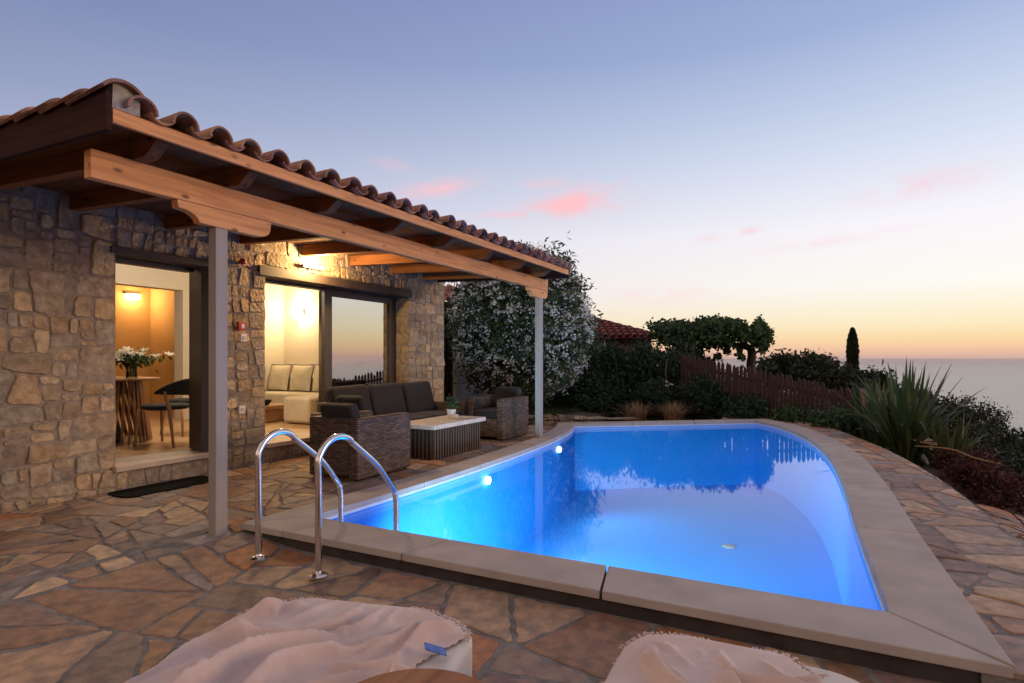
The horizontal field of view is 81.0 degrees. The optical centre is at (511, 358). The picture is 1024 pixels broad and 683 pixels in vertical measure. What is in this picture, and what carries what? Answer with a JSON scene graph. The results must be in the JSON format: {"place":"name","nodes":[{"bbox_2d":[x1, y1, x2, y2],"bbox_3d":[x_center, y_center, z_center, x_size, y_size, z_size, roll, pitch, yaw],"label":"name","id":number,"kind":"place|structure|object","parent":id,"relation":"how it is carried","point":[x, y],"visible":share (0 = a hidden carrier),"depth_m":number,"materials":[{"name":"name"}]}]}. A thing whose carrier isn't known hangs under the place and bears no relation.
{"place":"outdoors","nodes":[
{"label":"outdoors","id":0,"kind":"place"},
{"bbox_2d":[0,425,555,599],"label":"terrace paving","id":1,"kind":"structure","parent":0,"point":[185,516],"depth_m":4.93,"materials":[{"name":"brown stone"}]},
{"bbox_2d":[108,476,208,497],"bbox_3d":[-3.495,1.288,6.088,0.400,0.015,1.020,0,0,27],"label":"door mat","id":2,"kind":"object","parent":1,"relation":"on","point":[139,491],"depth_m":5.98,"materials":[{"name":"rubber"}]},
{"bbox_2d":[310,402,409,481],"bbox_3d":[-1.708,0.883,6.823,0.690,0.811,0.920,0,0,27],"label":"wicker armchair","id":3,"kind":"object","parent":1,"relation":"on","point":[383,440],"visible":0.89,"depth_m":6.47,"materials":[{"name":"brown wicker"}]},
{"bbox_2d":[311,381,465,420],"bbox_3d":[-1.686,0.812,8.759,0.840,0.916,2.524,0,0,27],"label":"wicker sofa","id":4,"kind":"object","parent":1,"relation":"on","point":[415,400],"visible":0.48,"depth_m":8.94,"materials":[{"name":"grey fabric"}]},
{"bbox_2d":[336,395,366,410],"bbox_3d":[-2.064,0.644,7.747,0.446,0.353,0.217,0,0,27],"label":"loose cushion","id":5,"kind":"object","parent":4,"relation":"on","point":[359,402],"visible":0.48,"depth_m":7.63,"materials":[{"name":"grey fabric"}]},
{"bbox_2d":[410,415,485,459],"bbox_3d":[-0.969,1.065,8.304,0.650,0.446,1.310,0,0,27],"label":"coffee table","id":6,"kind":"object","parent":1,"relation":"on","point":[437,438],"visible":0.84,"depth_m":7.90,"materials":[{"name":"wood"}]},
{"bbox_2d":[443,394,460,417],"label":"potted plant","id":7,"kind":"object","parent":6,"relation":"on","point":[451,412],"visible":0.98,"depth_m":8.42,"materials":[{"name":"green plant"}]},
{"bbox_2d":[466,387,527,440],"bbox_3d":[-0.230,0.883,9.965,0.690,0.811,0.920,0,0,27],"label":"wicker armchair","id":8,"kind":"object","parent":1,"relation":"on","point":[503,411],"visible":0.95,"depth_m":9.69,"materials":[{"name":"brown wicker"}]},
{"bbox_2d":[0,425,940,682],"bbox_3d":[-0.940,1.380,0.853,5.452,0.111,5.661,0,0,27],"label":"patio paving","id":9,"kind":"structure","parent":0,"point":[590,644],"depth_m":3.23,"materials":[{"name":"brown stone"}]},
{"bbox_2d":[0,78,572,536],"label":"stone house","id":10,"kind":"structure","parent":9,"relation":"on","point":[112,190],"depth_m":5.75,"materials":[{"name":"stone"},{"name":"terracotta"},{"name":"plaster"}]},
{"bbox_2d":[123,292,139,299],"bbox_3d":[-7.590,-1.265,12.012,0.117,0.130,0.300,0,0,27],"label":"wall sconce","id":11,"kind":"object","parent":10,"relation":"attached to","point":[131,295],"depth_m":11.95,"materials":[{"name":"white glass"}]},
{"bbox_2d":[115,377,159,445],"bbox_3d":[-5.331,0.652,7.615,1.500,0.815,1.500,0,0,27],"label":"dining table","id":12,"kind":"object","parent":10,"relation":"on","point":[134,389],"visible":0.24,"depth_m":7.66,"materials":[{"name":"brown wood"}]},
{"bbox_2d":[115,346,175,377],"bbox_3d":[-4.811,0.036,7.761,0.838,0.416,0.773,0,0,0],"label":"flower vase","id":13,"kind":"object","parent":12,"relation":"on","point":[132,358],"visible":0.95,"depth_m":7.65,"materials":[{"name":"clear glass"}]},
{"bbox_2d":[133,379,188,447],"bbox_3d":[-4.287,0.652,7.485,0.614,0.819,0.657,0,0,5],"label":"dining chair","id":14,"kind":"object","parent":10,"relation":"on","point":[180,387],"visible":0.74,"depth_m":7.27,"materials":[{"name":"black fabric"}]},
{"bbox_2d":[160,398,188,436],"bbox_3d":[-4.569,0.652,8.505,0.657,0.819,0.614,0,0,29],"label":"dining chair","id":15,"kind":"object","parent":10,"relation":"on","point":[179,400],"visible":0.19,"depth_m":8.21,"materials":[{"name":"brown wood"}]},
{"bbox_2d":[237,322,245,329],"bbox_3d":[-3.197,-0.390,7.093,0.053,0.100,0.100,0,0,27],"label":"fire alarm","id":16,"kind":"object","parent":10,"relation":"attached to","point":[241,325],"visible":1,"depth_m":7.07,"materials":[{"name":"red plastic"}]},
{"bbox_2d":[238,406,244,413],"bbox_3d":[-3.199,0.600,7.105,0.038,0.090,0.080,0,0,27],"label":"wall switch","id":17,"kind":"object","parent":10,"relation":"attached to","point":[241,409],"depth_m":7.08,"materials":[{"name":"white plastic"}]},
{"bbox_2d":[238,258,245,263],"bbox_3d":[-3.189,-1.155,7.100,0.088,0.070,0.090,0,0,27],"label":"alarm siren","id":18,"kind":"object","parent":10,"relation":"attached to","point":[242,261],"visible":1,"depth_m":7.07,"materials":[{"name":"red plastic"}]},
{"bbox_2d":[239,334,246,341],"bbox_3d":[-3.190,-0.250,7.123,0.038,0.090,0.080,0,0,27],"label":"wall switch","id":19,"kind":"object","parent":10,"relation":"attached to","point":[242,337],"depth_m":7.10,"materials":[{"name":"white plastic"}]},
{"bbox_2d":[265,403,283,421],"bbox_3d":[-4.204,0.915,10.280,0.630,0.270,0.650,0,0,27],"label":"storage box","id":20,"kind":"object","parent":10,"relation":"on","point":[274,411],"visible":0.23,"depth_m":10.10,"materials":[{"name":"brown wood"}]},
{"bbox_2d":[265,399,271,404],"bbox_3d":[-4.168,0.733,10.121,0.220,0.090,0.220,0,0,27],"label":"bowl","id":21,"kind":"object","parent":20,"relation":"on","point":[267,401],"visible":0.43,"depth_m":10.08,"materials":[{"name":"black"}]},
{"bbox_2d":[265,376,318,423],"bbox_3d":[-3.948,0.695,11.008,2.520,0.710,1.860,0,0,27],"label":"sofa","id":22,"kind":"object","parent":10,"relation":"on","point":[300,406],"visible":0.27,"depth_m":9.79,"materials":[{"name":"beige fabric"}]},
{"bbox_2d":[267,364,291,390],"bbox_3d":[-4.649,0.371,12.006,0.575,0.536,0.229,0,0,27],"label":"pillow","id":23,"kind":"object","parent":22,"relation":"on","point":[279,378],"visible":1,"depth_m":11.91,"materials":[{"name":"beige fabric"}]},
{"bbox_2d":[289,364,314,391],"bbox_3d":[-4.115,0.371,11.732,0.575,0.536,0.229,0,0,27],"label":"pillow","id":24,"kind":"object","parent":22,"relation":"on","point":[301,377],"visible":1,"depth_m":11.64,"materials":[{"name":"beige fabric"}]},
{"bbox_2d":[311,364,318,391],"bbox_3d":[-3.582,0.371,11.457,0.575,0.536,0.229,0,0,27],"label":"pillow","id":25,"kind":"object","parent":22,"relation":"on","point":[315,386],"visible":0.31,"depth_m":11.46,"materials":[{"name":"beige fabric"}]},
{"bbox_2d":[294,302,308,318],"bbox_3d":[-4.253,-0.985,12.145,0.370,0.330,0.135,0,0,27],"label":"wall sconce","id":26,"kind":"object","parent":10,"relation":"attached to","point":[305,305],"depth_m":12.15,"materials":[{"name":"white glass"}]},
{"bbox_2d":[302,263,322,269],"bbox_3d":[-2.692,-1.240,8.070,0.098,0.060,0.340,0,0,27],"label":"wall light","id":27,"kind":"object","parent":10,"relation":"attached to","point":[310,266],"visible":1,"depth_m":8.03,"materials":[{"name":"silver metal"}]},
{"bbox_2d":[319,290,321,402],"bbox_3d":[-2.560,-0.035,9.621,0.074,2.130,1.423,0,0,27],"label":"door frame","id":28,"kind":"object","parent":10,"relation":"hanging from","point":[320,346],"visible":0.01,"depth_m":9.04,"materials":[{"name":"metal"}]},
{"bbox_2d":[322,288,395,402],"bbox_3d":[-2.368,0.007,9.444,0.060,2.081,1.640,0,0,27],"label":"sliding door","id":29,"kind":"structure","parent":10,"relation":"in","point":[359,329],"depth_m":9.34,"materials":[{"name":"glass"}]},
{"bbox_2d":[249,429,398,578],"bbox_3d":[-1.304,1.372,4.302,0.674,1.756,0.897,0,0,27],"label":"pool ladder","id":30,"kind":"object","parent":9,"relation":"on","point":[320,462],"visible":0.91,"depth_m":4.07,"materials":[{"name":"silver metal"}]},
{"bbox_2d":[358,668,482,682],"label":"side table","id":31,"kind":"object","parent":9,"relation":"on","point":[424,675],"visible":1,"depth_m":1.63,"materials":[{"name":"brown wood"}]},
{"bbox_2d":[415,619,475,678],"bbox_3d":[-0.772,1.202,1.496,0.930,0.405,1.900,0,0,13],"label":"sun lounger","id":32,"kind":"object","parent":9,"relation":"on","point":[458,658],"visible":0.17,"depth_m":2.03,"materials":[{"name":"white fabric"}]},
{"bbox_2d":[124,597,472,682],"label":"towel","id":33,"kind":"object","parent":32,"relation":"on","point":[295,640],"visible":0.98,"depth_m":2.01,"materials":[{"name":"white fabric"}]},
{"bbox_2d":[424,642,446,655],"bbox_3d":[-0.254,0.962,1.988,0.075,0.031,0.045,0,0,-8],"label":"leaflet","id":34,"kind":"object","parent":32,"relation":"on","point":[435,649],"visible":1,"depth_m":1.98,"materials":[{"name":"blue paper"}]},
{"bbox_2d":[802,666,858,682],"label":"sun lounger","id":35,"kind":"object","parent":9,"relation":"on","point":[834,677],"visible":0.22,"depth_m":1.88,"materials":[{"name":"white fabric"}]},
{"bbox_2d":[604,631,829,682],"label":"towel","id":36,"kind":"object","parent":35,"relation":"on","point":[649,657],"visible":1,"depth_m":1.93,"materials":[{"name":"white fabric"}]},
{"bbox_2d":[0,0,1023,361],"label":"sky","id":37,"kind":"structure","parent":0,"point":[821,170],"materials":[{"name":"blue"}]},
{"bbox_2d":[465,395,590,425],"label":"lawn grass","id":38,"kind":"structure","parent":0,"point":[551,409],"depth_m":13.66,"materials":[{"name":"green plant"}]},
{"bbox_2d":[482,367,1023,517],"bbox_3d":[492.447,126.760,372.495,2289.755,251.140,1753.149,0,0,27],"label":"terrain","id":39,"kind":"structure","parent":0,"point":[927,468],"depth_m":9.72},
{"bbox_2d":[444,284,481,401],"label":"outbuilding","id":40,"kind":"structure","parent":39,"relation":"on","point":[460,391],"depth_m":15.40,"materials":[{"name":"stone"}]},
{"bbox_2d":[444,231,606,407],"bbox_3d":[0.210,-0.875,14.076,4.059,4.296,4.354,0,0,27],"label":"oleander","id":41,"kind":"object","parent":39,"relation":"on","point":[494,323],"visible":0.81,"depth_m":13.00,"materials":[{"name":"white plant"}]},
{"bbox_2d":[483,315,663,394],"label":"neighbour house","id":42,"kind":"structure","parent":39,"relation":"on","point":[608,328],"depth_m":22.60,"materials":[{"name":"red tile"}]},
{"bbox_2d":[528,414,635,426],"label":"garden wall","id":43,"kind":"structure","parent":39,"relation":"on","point":[551,420],"depth_m":12.22,"materials":[{"name":"stone"}]},
{"bbox_2d":[566,379,634,420],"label":"shrub","id":44,"kind":"object","parent":39,"relation":"on","point":[598,404],"visible":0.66,"depth_m":14.21,"materials":[{"name":"green plant"}]},
{"bbox_2d":[543,331,700,415],"bbox_3d":[3.084,0.751,15.858,4.963,2.999,3.086,0,0,-15],"label":"hedge","id":45,"kind":"object","parent":39,"relation":"on","point":[633,371],"visible":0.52,"depth_m":15.54,"materials":[{"name":"green plant"}]},
{"bbox_2d":[241,419,1014,682],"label":"swimming pool","id":46,"kind":"structure","parent":39,"relation":"in","point":[803,540],"depth_m":6.61,"materials":[{"name":"liquid"}]},
{"bbox_2d":[605,425,788,433],"bbox_3d":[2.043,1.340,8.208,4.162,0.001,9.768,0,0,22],"label":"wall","id":47,"kind":"structure","parent":46,"relation":"in","point":[750,428],"depth_m":11.57,"materials":[{"name":"tile"}]},
{"bbox_2d":[605,401,663,420],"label":"grass tuft","id":48,"kind":"object","parent":39,"relation":"on","point":[637,413],"visible":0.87,"depth_m":13.33,"materials":[{"name":"plant"}]},
{"bbox_2d":[620,376,688,420],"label":"shrub","id":49,"kind":"object","parent":39,"relation":"on","point":[645,397],"visible":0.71,"depth_m":14.18,"materials":[{"name":"green plant"}]},
{"bbox_2d":[645,400,696,419],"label":"grass tuft","id":50,"kind":"object","parent":39,"relation":"on","point":[674,412],"visible":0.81,"depth_m":13.34,"materials":[{"name":"brown plant"}]},
{"bbox_2d":[667,368,732,419],"bbox_3d":[4.632,1.046,14.618,1.676,1.688,1.962,0,0,27],"label":"shrub","id":51,"kind":"object","parent":39,"relation":"on","point":[706,398],"visible":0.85,"depth_m":14.32,"materials":[{"name":"green plant"}]},
{"bbox_2d":[713,385,772,419],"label":"shrub","id":52,"kind":"object","parent":39,"relation":"on","point":[741,406],"visible":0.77,"depth_m":13.17,"materials":[{"name":"green plant"}]},
{"bbox_2d":[609,359,891,419],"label":"undergrowth","id":53,"kind":"object","parent":39,"relation":"on","point":[815,372],"visible":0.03,"depth_m":16.67,"materials":[{"name":"green plant"}]},
{"bbox_2d":[642,313,775,374],"bbox_3d":[6.163,-0.372,19.229,4.228,2.342,7.294,0,0,27],"label":"canopy tree","id":54,"kind":"object","parent":53,"relation":"on","point":[713,332],"visible":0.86,"depth_m":17.96,"materials":[{"name":"green plant"}]},
{"bbox_2d":[771,348,832,374],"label":"distant bush","id":55,"kind":"object","parent":53,"relation":"on","point":[805,355],"visible":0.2,"depth_m":31.36,"materials":[{"name":"green plant"}]},
{"bbox_2d":[804,361,879,394],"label":"distant bush","id":56,"kind":"object","parent":53,"relation":"on","point":[831,378],"visible":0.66,"depth_m":27.60,"materials":[{"name":"green plant"}]},
{"bbox_2d":[680,354,867,416],"bbox_3d":[5.772,1.181,13.823,0.175,2.639,4.420,0,0,-40],"label":"picket fence","id":57,"kind":"object","parent":39,"relation":"on","point":[750,381],"visible":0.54,"depth_m":13.71,"materials":[{"name":"paint"}]},
{"bbox_2d":[738,348,811,389],"bbox_3d":[13.175,0.496,30.195,3.418,2.192,3.244,0,0,13],"label":"distant bush","id":58,"kind":"object","parent":39,"relation":"on","point":[783,361],"visible":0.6,"depth_m":29.56,"materials":[{"name":"green plant"}]},
{"bbox_2d":[761,399,818,423],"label":"shrub","id":59,"kind":"object","parent":39,"relation":"on","point":[787,413],"visible":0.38,"depth_m":12.43,"materials":[{"name":"green plant"}]},
{"bbox_2d":[798,353,862,397],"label":"distant bush","id":60,"kind":"object","parent":39,"relation":"on","point":[827,363],"visible":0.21,"depth_m":29.42,"materials":[{"name":"green plant"}]},
{"bbox_2d":[845,327,859,370],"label":"cypress tree","id":61,"kind":"object","parent":39,"relation":"on","point":[852,351],"visible":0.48,"depth_m":59.64,"materials":[{"name":"green plant"}]},
{"bbox_2d":[833,378,944,447],"bbox_3d":[6.808,1.030,11.227,1.327,1.380,2.090,0,0,-26],"label":"flax plant","id":62,"kind":"object","parent":39,"relation":"on","point":[865,434],"visible":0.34,"depth_m":11.11,"materials":[{"name":"green plant"}]},
{"bbox_2d":[813,357,984,463],"bbox_3d":[6.302,0.914,9.796,2.503,1.915,2.871,0,0,27],"label":"flax plant","id":63,"kind":"object","parent":39,"relation":"on","point":[902,426],"visible":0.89,"depth_m":9.68,"materials":[{"name":"green plant"}]},
{"bbox_2d":[881,373,940,410],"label":"slope shrub","id":64,"kind":"object","parent":39,"relation":"on","point":[931,396],"visible":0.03,"depth_m":21.37,"materials":[{"name":"green plant"}]},
{"bbox_2d":[874,391,1023,457],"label":"hillside scrub","id":65,"kind":"object","parent":39,"relation":"on","point":[997,438],"visible":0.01,"depth_m":14.13,"materials":[{"name":"green plant"}]},
{"bbox_2d":[851,365,898,392],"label":"distant bush","id":66,"kind":"object","parent":65,"relation":"on","point":[872,374],"visible":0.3,"depth_m":33.38,"materials":[{"name":"green plant"}]},
{"bbox_2d":[925,396,999,444],"bbox_3d":[11.326,1.886,16.034,3.105,2.016,2.602,0,0,-31],"label":"slope shrub","id":67,"kind":"object","parent":39,"relation":"on","point":[947,410],"visible":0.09,"depth_m":15.47,"materials":[{"name":"green plant"}]},
{"bbox_2d":[908,415,1022,471],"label":"flax plant","id":68,"kind":"object","parent":39,"relation":"on","point":[956,439],"visible":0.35,"depth_m":9.52,"materials":[{"name":"green plant"}]},
{"bbox_2d":[928,442,1023,514],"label":"red hedge","id":69,"kind":"object","parent":39,"relation":"on","point":[979,479],"visible":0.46,"depth_m":7.65,"materials":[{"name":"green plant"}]},
{"bbox_2d":[915,445,999,464],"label":"flower stalk","id":70,"kind":"object","parent":69,"relation":"on","point":[956,451],"visible":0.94,"depth_m":8.27,"materials":[{"name":"brown plant"}]},
{"bbox_2d":[937,390,1017,433],"bbox_3d":[16.409,2.230,21.941,3.291,2.188,3.319,0,0,27],"label":"slope shrub","id":71,"kind":"object","parent":39,"relation":"on","point":[980,412],"visible":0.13,"depth_m":21.31,"materials":[{"name":"green plant"}]},
{"bbox_2d":[949,431,1019,471],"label":"slope shrub","id":72,"kind":"object","parent":39,"relation":"on","point":[987,446],"visible":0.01,"depth_m":12.15,"materials":[{"name":"green plant"}]},
{"bbox_2d":[973,442,1023,482],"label":"slope shrub","id":73,"kind":"object","parent":39,"relation":"on","point":[1012,460],"visible":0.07,"depth_m":10.86,"materials":[{"name":"green plant"}]},
{"bbox_2d":[974,421,1023,457],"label":"slope shrub","id":74,"kind":"object","parent":39,"relation":"on","point":[1013,437],"visible":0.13,"depth_m":15.80,"materials":[{"name":"green plant"}]},
{"bbox_2d":[657,362,1023,438],"bbox_3d":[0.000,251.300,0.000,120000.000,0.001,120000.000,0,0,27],"label":"sea","id":75,"kind":"structure","parent":0,"point":[1002,383],"depth_m":7355.29,"materials":[{"name":"grey liquid"}]},
{"bbox_2d":[722,416,1023,682],"bbox_3d":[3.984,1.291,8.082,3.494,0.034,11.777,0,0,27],"label":"walkway paving","id":76,"kind":"structure","parent":0,"point":[986,600],"depth_m":4.21,"materials":[{"name":"brown stone"}]},
{"bbox_2d":[805,400,867,440],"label":"shrub","id":77,"kind":"object","parent":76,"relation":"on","point":[842,422],"visible":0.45,"depth_m":11.32,"materials":[{"name":"green plant"}]},
{"bbox_2d":[976,504,1023,542],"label":"path","id":78,"kind":"structure","parent":0,"point":[1010,523],"depth_m":6.25,"materials":[{"name":"brown stone"}]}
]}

